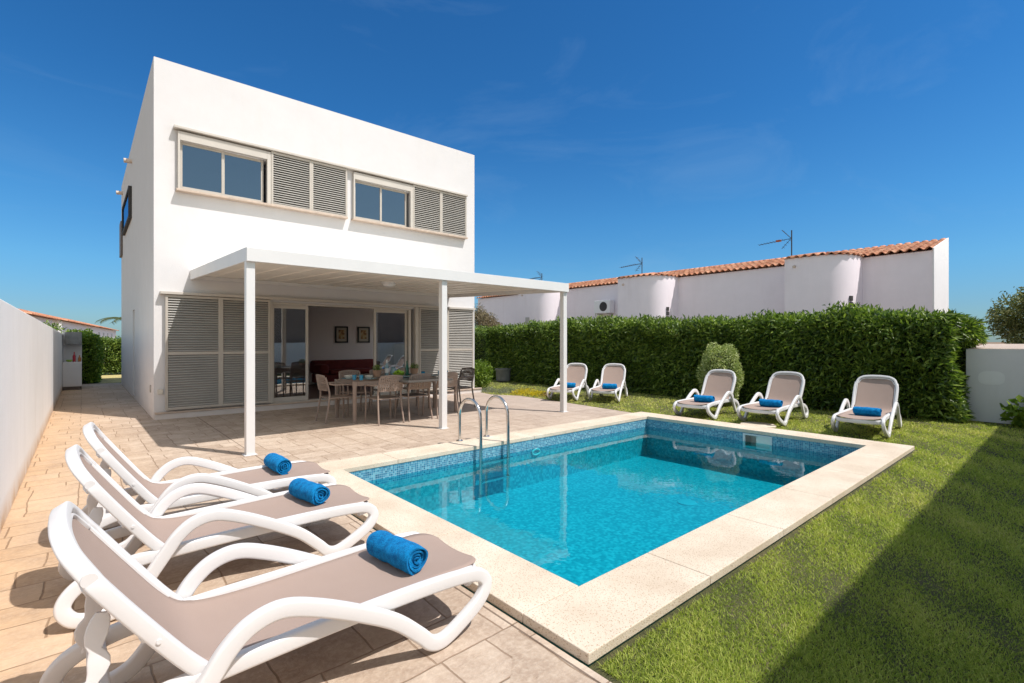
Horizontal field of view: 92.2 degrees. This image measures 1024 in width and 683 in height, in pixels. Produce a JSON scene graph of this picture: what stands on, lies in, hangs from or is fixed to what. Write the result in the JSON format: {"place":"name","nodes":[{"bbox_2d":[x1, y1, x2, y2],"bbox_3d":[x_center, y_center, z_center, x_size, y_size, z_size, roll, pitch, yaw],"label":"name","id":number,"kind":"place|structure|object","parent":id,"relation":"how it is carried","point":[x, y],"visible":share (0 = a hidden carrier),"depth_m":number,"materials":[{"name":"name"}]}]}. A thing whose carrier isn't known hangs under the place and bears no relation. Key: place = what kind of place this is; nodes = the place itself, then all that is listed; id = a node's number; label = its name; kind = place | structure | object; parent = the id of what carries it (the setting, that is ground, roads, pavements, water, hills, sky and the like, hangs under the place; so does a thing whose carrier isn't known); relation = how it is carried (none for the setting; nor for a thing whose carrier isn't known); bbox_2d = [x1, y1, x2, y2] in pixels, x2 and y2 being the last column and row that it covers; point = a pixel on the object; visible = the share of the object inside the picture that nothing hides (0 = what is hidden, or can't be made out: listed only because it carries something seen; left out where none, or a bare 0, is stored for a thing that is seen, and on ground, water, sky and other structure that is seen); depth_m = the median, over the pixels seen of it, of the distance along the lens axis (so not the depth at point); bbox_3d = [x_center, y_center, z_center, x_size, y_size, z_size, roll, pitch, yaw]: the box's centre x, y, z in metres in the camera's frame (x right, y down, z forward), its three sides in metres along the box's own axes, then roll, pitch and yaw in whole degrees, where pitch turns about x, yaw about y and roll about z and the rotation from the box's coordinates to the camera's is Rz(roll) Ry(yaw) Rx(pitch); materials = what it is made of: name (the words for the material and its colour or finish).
{"place":"outdoors","nodes":[
{"label":"outdoors","id":0,"kind":"place"},
{"bbox_2d":[98,375,120,382],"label":"dry lawn","id":1,"kind":"structure","parent":0,"point":[111,378],"depth_m":18.44,"materials":[{"name":"yellow plant"}]},
{"bbox_2d":[66,328,104,383],"bbox_3d":[-15.538,0.495,17.907,1.176,1.986,3.766,0,0,-41],"label":"alley hedge","id":2,"kind":"object","parent":1,"relation":"on","point":[93,353],"visible":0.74,"depth_m":16.82,"materials":[{"name":"green plant"}]},
{"bbox_2d":[0,383,629,682],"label":"patio","id":3,"kind":"structure","parent":0,"point":[489,643],"depth_m":3.46,"materials":[{"name":"beige stone"}]},
{"bbox_2d":[62,332,81,389],"bbox_3d":[-13.147,0.570,14.740,0.427,1.700,0.900,0,0,-41],"label":"barbecue","id":4,"kind":"object","parent":3,"relation":"on","point":[72,370],"visible":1,"depth_m":14.49,"materials":[{"name":"white paint"}]},
{"bbox_2d":[82,422,336,547],"bbox_3d":[-2.346,0.994,3.913,1.677,0.847,0.708,0,0,-40],"label":"sun lounger","id":5,"kind":"object","parent":3,"relation":"on","point":[261,480],"visible":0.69,"depth_m":3.74,"materials":[{"name":"white plastic"}]},
{"bbox_2d":[264,453,291,474],"bbox_3d":[-2.050,1.063,4.312,0.140,0.133,0.357,0,0,-44],"label":"rolled towel","id":6,"kind":"object","parent":5,"relation":"on","point":[278,463],"visible":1,"depth_m":4.22,"materials":[{"name":"blue fabric"}]},
{"bbox_2d":[53,444,378,628],"bbox_3d":[-1.781,0.994,3.156,1.677,0.847,0.708,0,0,-41],"label":"sun lounger","id":7,"kind":"object","parent":3,"relation":"on","point":[166,538],"visible":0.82,"depth_m":2.96,"materials":[{"name":"white plastic"}]},
{"bbox_2d":[288,478,329,505],"bbox_3d":[-1.450,1.062,3.510,0.356,0.133,0.140,0,0,39],"label":"rolled towel","id":8,"kind":"object","parent":7,"relation":"on","point":[314,493],"visible":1,"depth_m":3.44,"materials":[{"name":"blue fabric"}]},
{"bbox_2d":[39,501,491,682],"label":"sun lounger","id":9,"kind":"object","parent":3,"relation":"on","point":[218,635],"visible":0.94,"depth_m":1.97,"materials":[{"name":"white plastic"}]},
{"bbox_2d":[366,530,427,575],"bbox_3d":[-0.589,1.063,2.505,0.356,0.133,0.142,0,0,40],"label":"rolled towel","id":10,"kind":"object","parent":9,"relation":"on","point":[405,555],"visible":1,"depth_m":2.44,"materials":[{"name":"blue fabric"}]},
{"bbox_2d":[116,56,481,419],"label":"house","id":11,"kind":"structure","parent":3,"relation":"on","point":[217,167],"depth_m":10.47,"materials":[{"name":"white paint"}]},
{"bbox_2d":[122,185,131,235],"bbox_3d":[-10.953,-3.660,13.999,0.074,0.840,2.900,0,0,-41],"label":"side window","id":12,"kind":"structure","parent":11,"relation":"in","point":[127,204],"depth_m":13.53,"materials":[{"name":"glass"}]},
{"bbox_2d":[175,131,347,219],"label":"window","id":13,"kind":"structure","parent":11,"relation":"in","point":[202,171],"depth_m":9.66,"materials":[{"name":"metal"}]},
{"bbox_2d":[273,304,307,401],"bbox_3d":[-4.745,0.245,10.533,0.750,2.050,0.040,0,0,-41],"label":"sliding door","id":14,"kind":"structure","parent":11,"relation":"in","point":[290,322],"depth_m":10.53,"materials":[{"name":"glass"}]},
{"bbox_2d":[310,359,372,383],"bbox_3d":[-4.699,0.888,15.073,2.640,0.660,0.990,0,0,-41],"label":"sofa","id":15,"kind":"object","parent":11,"relation":"in","point":[329,369],"visible":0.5,"depth_m":14.62,"materials":[{"name":"red fabric"}]},
{"bbox_2d":[335,326,347,342],"bbox_3d":[-5.278,-0.215,15.258,0.410,0.510,0.030,0,0,-41],"label":"picture","id":16,"kind":"object","parent":11,"relation":"attached to","point":[341,334],"visible":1,"depth_m":15.25},
{"bbox_2d":[357,327,369,342],"bbox_3d":[-4.735,-0.215,15.731,0.410,0.510,0.030,0,0,-41],"label":"picture","id":17,"kind":"object","parent":11,"relation":"attached to","point":[363,334],"visible":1,"depth_m":15.72},
{"bbox_2d":[373,309,406,394],"bbox_3d":[-2.976,0.245,12.072,0.880,2.050,0.040,0,0,-41],"label":"sliding door","id":18,"kind":"structure","parent":11,"relation":"in","point":[389,326],"depth_m":12.05,"materials":[{"name":"glass"}]},
{"bbox_2d":[351,172,467,239],"bbox_3d":[-2.479,-3.341,12.385,3.220,1.117,0.221,0,0,-41],"label":"window","id":19,"kind":"structure","parent":11,"relation":"in","point":[375,204],"depth_m":11.86,"materials":[{"name":"metal"}]},
{"bbox_2d":[315,374,352,423],"bbox_3d":[-3.174,0.997,8.797,0.590,0.853,0.563,0,0,-41],"label":"garden armchair","id":20,"kind":"object","parent":3,"relation":"on","point":[320,383],"visible":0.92,"depth_m":8.61,"materials":[{"name":"beige plastic"}]},
{"bbox_2d":[339,370,372,416],"bbox_3d":[-3.099,0.997,9.685,0.563,0.853,0.590,0,0,-41],"label":"garden armchair","id":21,"kind":"object","parent":3,"relation":"on","point":[348,392],"visible":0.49,"depth_m":9.67,"materials":[{"name":"beige plastic"}]},
{"bbox_2d":[368,369,389,412],"bbox_3d":[-2.616,0.997,10.105,0.563,0.853,0.590,0,0,-41],"label":"garden armchair","id":22,"kind":"object","parent":3,"relation":"on","point":[370,371],"visible":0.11,"depth_m":10.12,"materials":[{"name":"beige plastic"}]},
{"bbox_2d":[190,247,568,456],"bbox_3d":[-2.464,0.041,9.599,5.885,2.758,4.278,0,0,-41],"label":"pergola","id":23,"kind":"object","parent":3,"relation":"on","point":[249,267],"visible":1,"depth_m":8.04,"materials":[{"name":"white metal"}]},
{"bbox_2d":[381,282,395,287],"bbox_3d":[-2.435,-1.117,9.745,0.290,0.103,0.290,0,0,-41],"label":"ceiling lamp","id":24,"kind":"object","parent":23,"relation":"attached to","point":[388,284],"visible":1,"depth_m":9.65,"materials":[{"name":"white plastic"}]},
{"bbox_2d":[364,375,404,425],"bbox_3d":[-2.222,0.997,8.632,0.563,0.853,0.590,0,0,-41],"label":"garden armchair","id":25,"kind":"object","parent":3,"relation":"on","point":[392,385],"visible":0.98,"depth_m":8.47,"materials":[{"name":"beige plastic"}]},
{"bbox_2d":[334,374,456,422],"bbox_3d":[-2.200,1.049,9.566,2.195,0.742,2.400,0,0,-41],"label":"dining table","id":26,"kind":"object","parent":3,"relation":"on","point":[357,382],"visible":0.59,"depth_m":9.12,"materials":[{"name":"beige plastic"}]},
{"bbox_2d":[372,364,382,376],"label":"potted herb","id":27,"kind":"object","parent":26,"relation":"on","point":[376,371],"visible":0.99,"depth_m":9.48,"materials":[{"name":"ceramic"}]},
{"bbox_2d":[385,360,388,375],"bbox_3d":[-2.478,0.520,9.748,0.076,0.315,0.074,0,0,-41],"label":"wine bottle","id":28,"kind":"object","parent":26,"relation":"on","point":[386,369],"visible":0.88,"depth_m":9.72,"materials":[{"name":"glass"}]},
{"bbox_2d":[390,367,395,374],"bbox_3d":[-2.360,0.593,9.811,0.140,0.170,0.138,0,0,-41],"label":"glass jug","id":29,"kind":"object","parent":26,"relation":"on","point":[393,369],"visible":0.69,"depth_m":9.76,"materials":[{"name":"clear glass"}]},
{"bbox_2d":[393,369,404,374],"bbox_3d":[-2.188,0.607,9.522,0.250,0.142,0.250,0,0,-41],"label":"fruit bowl","id":30,"kind":"object","parent":26,"relation":"on","point":[398,372],"visible":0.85,"depth_m":9.47,"materials":[{"name":"green food"}]},
{"bbox_2d":[405,361,408,374],"bbox_3d":[-2.128,0.533,9.986,0.072,0.290,0.071,0,0,-41],"label":"water bottle","id":31,"kind":"object","parent":26,"relation":"on","point":[406,370],"visible":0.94,"depth_m":9.96,"materials":[{"name":"green glass"}]},
{"bbox_2d":[410,363,418,373],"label":"potted herb","id":32,"kind":"object","parent":26,"relation":"on","point":[414,369],"visible":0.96,"depth_m":10.13,"materials":[{"name":"ceramic"}]},
{"bbox_2d":[396,368,428,409],"bbox_3d":[-2.133,0.997,10.525,0.563,0.853,0.590,0,0,-41],"label":"garden armchair","id":33,"kind":"object","parent":3,"relation":"on","point":[402,369],"visible":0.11,"depth_m":10.54,"materials":[{"name":"beige plastic"}]},
{"bbox_2d":[394,373,432,421],"bbox_3d":[-1.790,0.997,9.034,0.563,0.853,0.590,0,0,-41],"label":"garden armchair","id":34,"kind":"object","parent":3,"relation":"on","point":[417,394],"visible":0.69,"depth_m":8.89,"materials":[{"name":"beige plastic"}]},
{"bbox_2d":[422,372,458,417],"bbox_3d":[-1.352,0.997,9.429,0.563,0.853,0.590,0,0,-41],"label":"garden armchair","id":35,"kind":"object","parent":3,"relation":"on","point":[453,381],"visible":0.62,"depth_m":9.31,"materials":[{"name":"beige plastic"}]},
{"bbox_2d":[447,367,475,406],"bbox_3d":[-1.134,0.997,10.687,0.562,0.853,0.590,0,0,43],"label":"garden armchair","id":36,"kind":"object","parent":3,"relation":"on","point":[468,371],"visible":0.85,"depth_m":10.80,"materials":[{"name":"beige plastic"}]},
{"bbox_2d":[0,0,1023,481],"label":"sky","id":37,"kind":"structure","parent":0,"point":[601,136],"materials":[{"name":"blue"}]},
{"bbox_2d":[82,372,1023,682],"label":"lawn","id":38,"kind":"structure","parent":0,"point":[738,596],"depth_m":2.88,"materials":[{"name":"green plant"}]},
{"bbox_2d":[100,335,120,374],"bbox_3d":[-16.350,0.566,22.148,3.767,1.849,1.294,0,0,-41],"label":"back hedge","id":39,"kind":"object","parent":38,"relation":"on","point":[112,357],"visible":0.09,"depth_m":21.09,"materials":[{"name":"green plant"}]},
{"bbox_2d":[474,359,493,388],"bbox_3d":[-0.984,0.982,14.713,0.845,0.942,0.851,0,0,-41],"label":"leafy shrub","id":40,"kind":"object","parent":38,"relation":"on","point":[483,378],"visible":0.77,"depth_m":14.59,"materials":[{"name":"green plant"}]},
{"bbox_2d":[474,324,495,374],"bbox_3d":[-2.946,0.323,22.019,1.121,2.314,8.285,0,0,-41],"label":"recessed hedge","id":41,"kind":"object","parent":38,"relation":"on","point":[479,342],"visible":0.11,"depth_m":19.78,"materials":[{"name":"green plant"}]},
{"bbox_2d":[474,303,499,329],"bbox_3d":[-1.397,-0.175,22.738,2.080,3.234,2.222,0,0,-41],"label":"dry tree","id":42,"kind":"object","parent":38,"relation":"on","point":[487,319],"visible":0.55,"depth_m":22.59,"materials":[{"name":"beige plant"}]},
{"bbox_2d":[481,387,497,392],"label":"silver herb","id":43,"kind":"object","parent":38,"relation":"on","point":[489,390],"visible":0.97,"depth_m":13.85,"materials":[{"name":"plant"}]},
{"bbox_2d":[495,368,510,381],"bbox_3d":[-0.310,1.190,17.494,0.580,0.460,0.580,0,0,-41],"label":"stone planter","id":44,"kind":"object","parent":38,"relation":"on","point":[502,374],"visible":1,"depth_m":17.28,"materials":[{"name":"grey stone"}]},
{"bbox_2d":[498,387,517,393],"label":"silver herb","id":45,"kind":"object","parent":38,"relation":"on","point":[508,391],"visible":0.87,"depth_m":13.53,"materials":[{"name":"plant"}]},
{"bbox_2d":[510,388,536,395],"bbox_3d":[0.344,1.349,13.195,0.794,0.219,0.786,0,0,-41],"label":"yellow flower","id":46,"kind":"object","parent":38,"relation":"on","point":[526,390],"visible":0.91,"depth_m":13.17,"materials":[{"name":"yellow plant"}]},
{"bbox_2d":[530,390,550,396],"bbox_3d":[0.747,1.361,12.906,0.606,0.186,0.621,0,0,15],"label":"yellow flower","id":47,"kind":"object","parent":38,"relation":"on","point":[539,393],"visible":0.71,"depth_m":12.88,"materials":[{"name":"yellow plant"}]},
{"bbox_2d":[539,392,555,397],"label":"pink flower","id":48,"kind":"object","parent":38,"relation":"on","point":[545,393],"visible":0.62,"depth_m":12.63,"materials":[{"name":"green plant"}]},
{"bbox_2d":[547,363,588,400],"bbox_3d":[1.443,0.994,12.423,0.708,0.847,1.677,0,0,22],"label":"sun lounger","id":49,"kind":"object","parent":38,"relation":"on","point":[577,375],"visible":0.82,"depth_m":12.85,"materials":[{"name":"white plastic"}]},
{"bbox_2d":[567,382,575,387],"bbox_3d":[1.378,1.063,11.995,0.355,0.132,0.142,0,0,18],"label":"rolled towel","id":50,"kind":"object","parent":49,"relation":"on","point":[571,385],"visible":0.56,"depth_m":11.92,"materials":[{"name":"blue fabric"}]},
{"bbox_2d":[588,363,627,401],"bbox_3d":[2.388,0.994,12.145,0.708,0.847,1.677,0,0,22],"label":"sun lounger","id":51,"kind":"object","parent":38,"relation":"on","point":[613,373],"visible":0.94,"depth_m":12.60,"materials":[{"name":"white plastic"}]},
{"bbox_2d":[602,383,616,388],"bbox_3d":[2.323,1.063,11.716,0.354,0.133,0.142,0,0,22],"label":"rolled towel","id":52,"kind":"object","parent":51,"relation":"on","point":[608,386],"visible":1,"depth_m":11.67,"materials":[{"name":"blue fabric"}]},
{"bbox_2d":[673,369,739,419],"bbox_3d":[3.792,0.994,9.552,0.708,0.847,1.677,0,0,42],"label":"sun lounger","id":53,"kind":"object","parent":38,"relation":"on","point":[719,385],"visible":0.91,"depth_m":9.83,"materials":[{"name":"white plastic"}]},
{"bbox_2d":[694,395,714,402],"bbox_3d":[3.568,1.063,9.158,0.357,0.132,0.142,0,0,39],"label":"rolled towel","id":54,"kind":"object","parent":53,"relation":"on","point":[703,398],"visible":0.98,"depth_m":9.11,"materials":[{"name":"blue fabric"}]},
{"bbox_2d":[695,342,744,404],"bbox_3d":[4.630,0.726,10.908,1.026,1.457,1.020,0,0,-41],"label":"round bush","id":55,"kind":"object","parent":38,"relation":"on","point":[719,359],"visible":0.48,"depth_m":10.73,"materials":[{"name":"green plant"}]},
{"bbox_2d":[483,300,991,422],"bbox_3d":[3.854,0.351,13.869,1.780,2.436,13.882,0,0,-41],"label":"long hedge","id":56,"kind":"object","parent":38,"relation":"on","point":[831,355],"visible":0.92,"depth_m":10.66,"materials":[{"name":"green plant"}]},
{"bbox_2d":[740,422,775,427],"bbox_3d":[4.117,1.396,8.248,0.540,0.024,0.540,0,0,-41],"label":"access cover","id":57,"kind":"object","parent":38,"relation":"on","point":[763,424],"visible":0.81,"depth_m":8.22,"materials":[{"name":"beige stone"}]},
{"bbox_2d":[737,371,808,425],"bbox_3d":[4.720,0.994,8.872,1.677,0.847,0.708,0,0,-44],"label":"sun lounger","id":58,"kind":"object","parent":38,"relation":"on","point":[786,388],"visible":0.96,"depth_m":9.13,"materials":[{"name":"white plastic"}]},
{"bbox_2d":[759,399,782,406],"bbox_3d":[4.465,1.063,8.501,0.357,0.132,0.142,0,0,43],"label":"rolled towel","id":59,"kind":"object","parent":58,"relation":"on","point":[769,403],"visible":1,"depth_m":8.46,"materials":[{"name":"blue fabric"}]},
{"bbox_2d":[831,375,901,437],"bbox_3d":[5.673,0.994,7.852,0.708,0.847,1.677,0,0,45],"label":"sun lounger","id":60,"kind":"object","parent":38,"relation":"on","point":[878,391],"visible":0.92,"depth_m":8.13,"materials":[{"name":"white plastic"}]},
{"bbox_2d":[853,406,881,416],"bbox_3d":[5.403,1.062,7.497,0.356,0.133,0.140,0,0,45],"label":"rolled towel","id":61,"kind":"object","parent":60,"relation":"on","point":[868,411],"visible":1,"depth_m":7.46,"materials":[{"name":"blue fabric"}]},
{"bbox_2d":[966,344,1023,423],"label":"block wall","id":62,"kind":"structure","parent":38,"relation":"on","point":[995,372],"depth_m":8.63,"materials":[{"name":"paint"}]},
{"bbox_2d":[999,395,1023,427],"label":"leafy plant","id":63,"kind":"object","parent":38,"relation":"on","point":[1017,411],"visible":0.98,"depth_m":8.18,"materials":[{"name":"green plant"}]},
{"bbox_2d":[317,412,914,666],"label":"swimming pool","id":64,"kind":"structure","parent":0,"point":[587,543],"depth_m":5.67,"materials":[{"name":"liquid"}]},
{"bbox_2d":[456,395,509,493],"bbox_3d":[-0.387,1.372,6.767,0.566,1.236,0.577,0,0,-41],"label":"pool ladder","id":65,"kind":"object","parent":64,"relation":"attached to","point":[481,462],"visible":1,"depth_m":6.72,"materials":[{"name":"silver metal"}]},
{"bbox_2d":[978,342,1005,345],"bbox_3d":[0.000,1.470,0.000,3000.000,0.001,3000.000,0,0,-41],"label":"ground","id":66,"kind":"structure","parent":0,"point":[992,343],"depth_m":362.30,"materials":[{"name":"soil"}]},
{"bbox_2d":[0,299,62,531],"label":"boundary wall","id":67,"kind":"structure","parent":66,"relation":"on","point":[31,354],"depth_m":4.97,"materials":[{"name":"paint"}]},
{"bbox_2d":[19,309,60,324],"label":"house","id":68,"kind":"structure","parent":66,"relation":"on","point":[39,317],"depth_m":32.62,"materials":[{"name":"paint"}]},
{"bbox_2d":[42,320,66,333],"bbox_3d":[-14.914,0.370,15.603,1.487,2.122,1.146,0,0,5],"label":"leafy tree","id":69,"kind":"object","parent":66,"relation":"on","point":[55,326],"visible":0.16,"depth_m":15.64,"materials":[{"name":"green plant"}]},
{"bbox_2d":[17,308,98,332],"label":"house","id":70,"kind":"structure","parent":66,"relation":"on","point":[71,326],"depth_m":39.40,"materials":[{"name":"paint"}]},
{"bbox_2d":[61,318,118,337],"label":"house","id":71,"kind":"structure","parent":66,"relation":"on","point":[101,331],"depth_m":59.30,"materials":[{"name":"paint"}]},
{"bbox_2d":[95,317,120,324],"bbox_3d":[-22.555,0.003,29.421,3.676,2.854,3.702,0,0,-41],"label":"palm tree","id":72,"kind":"object","parent":66,"relation":"on","point":[110,318],"visible":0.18,"depth_m":28.39,"materials":[{"name":"green plant"}]},
{"bbox_2d":[476,277,617,327],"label":"terrace house","id":73,"kind":"structure","parent":66,"relation":"on","point":[521,308],"depth_m":22.84,"materials":[{"name":"paint"}]},
{"bbox_2d":[593,261,751,321],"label":"terrace house","id":74,"kind":"structure","parent":66,"relation":"on","point":[696,292],"depth_m":18.33,"materials":[{"name":"paint"}]},
{"bbox_2d":[594,300,613,314],"bbox_3d":[3.949,-1.450,21.067,0.372,0.600,0.840,0,0,-41],"label":"air conditioner","id":75,"kind":"object","parent":74,"relation":"attached to","point":[601,307],"visible":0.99,"depth_m":20.87,"materials":[{"name":"metal"}]},
{"bbox_2d":[620,257,642,270],"bbox_3d":[4.888,-2.871,20.180,0.974,1.181,0.400,0,0,41],"label":"antenna","id":76,"kind":"object","parent":74,"relation":"attached to","point":[635,264],"visible":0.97,"depth_m":20.05,"materials":[{"name":"metal"}]},
{"bbox_2d":[724,238,948,319],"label":"terrace house","id":77,"kind":"structure","parent":66,"relation":"on","point":[909,275],"depth_m":14.02,"materials":[{"name":"paint"}]},
{"bbox_2d":[761,230,791,255],"bbox_3d":[8.489,-2.934,15.890,0.974,1.268,0.400,0,0,41],"label":"antenna","id":78,"kind":"object","parent":77,"relation":"attached to","point":[790,238],"visible":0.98,"depth_m":15.66,"materials":[{"name":"metal"}]},
{"bbox_2d":[982,286,1023,343],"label":"olive tree","id":79,"kind":"object","parent":66,"relation":"on","point":[1007,324],"visible":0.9,"depth_m":16.95,"materials":[{"name":"green plant"}]}
]}

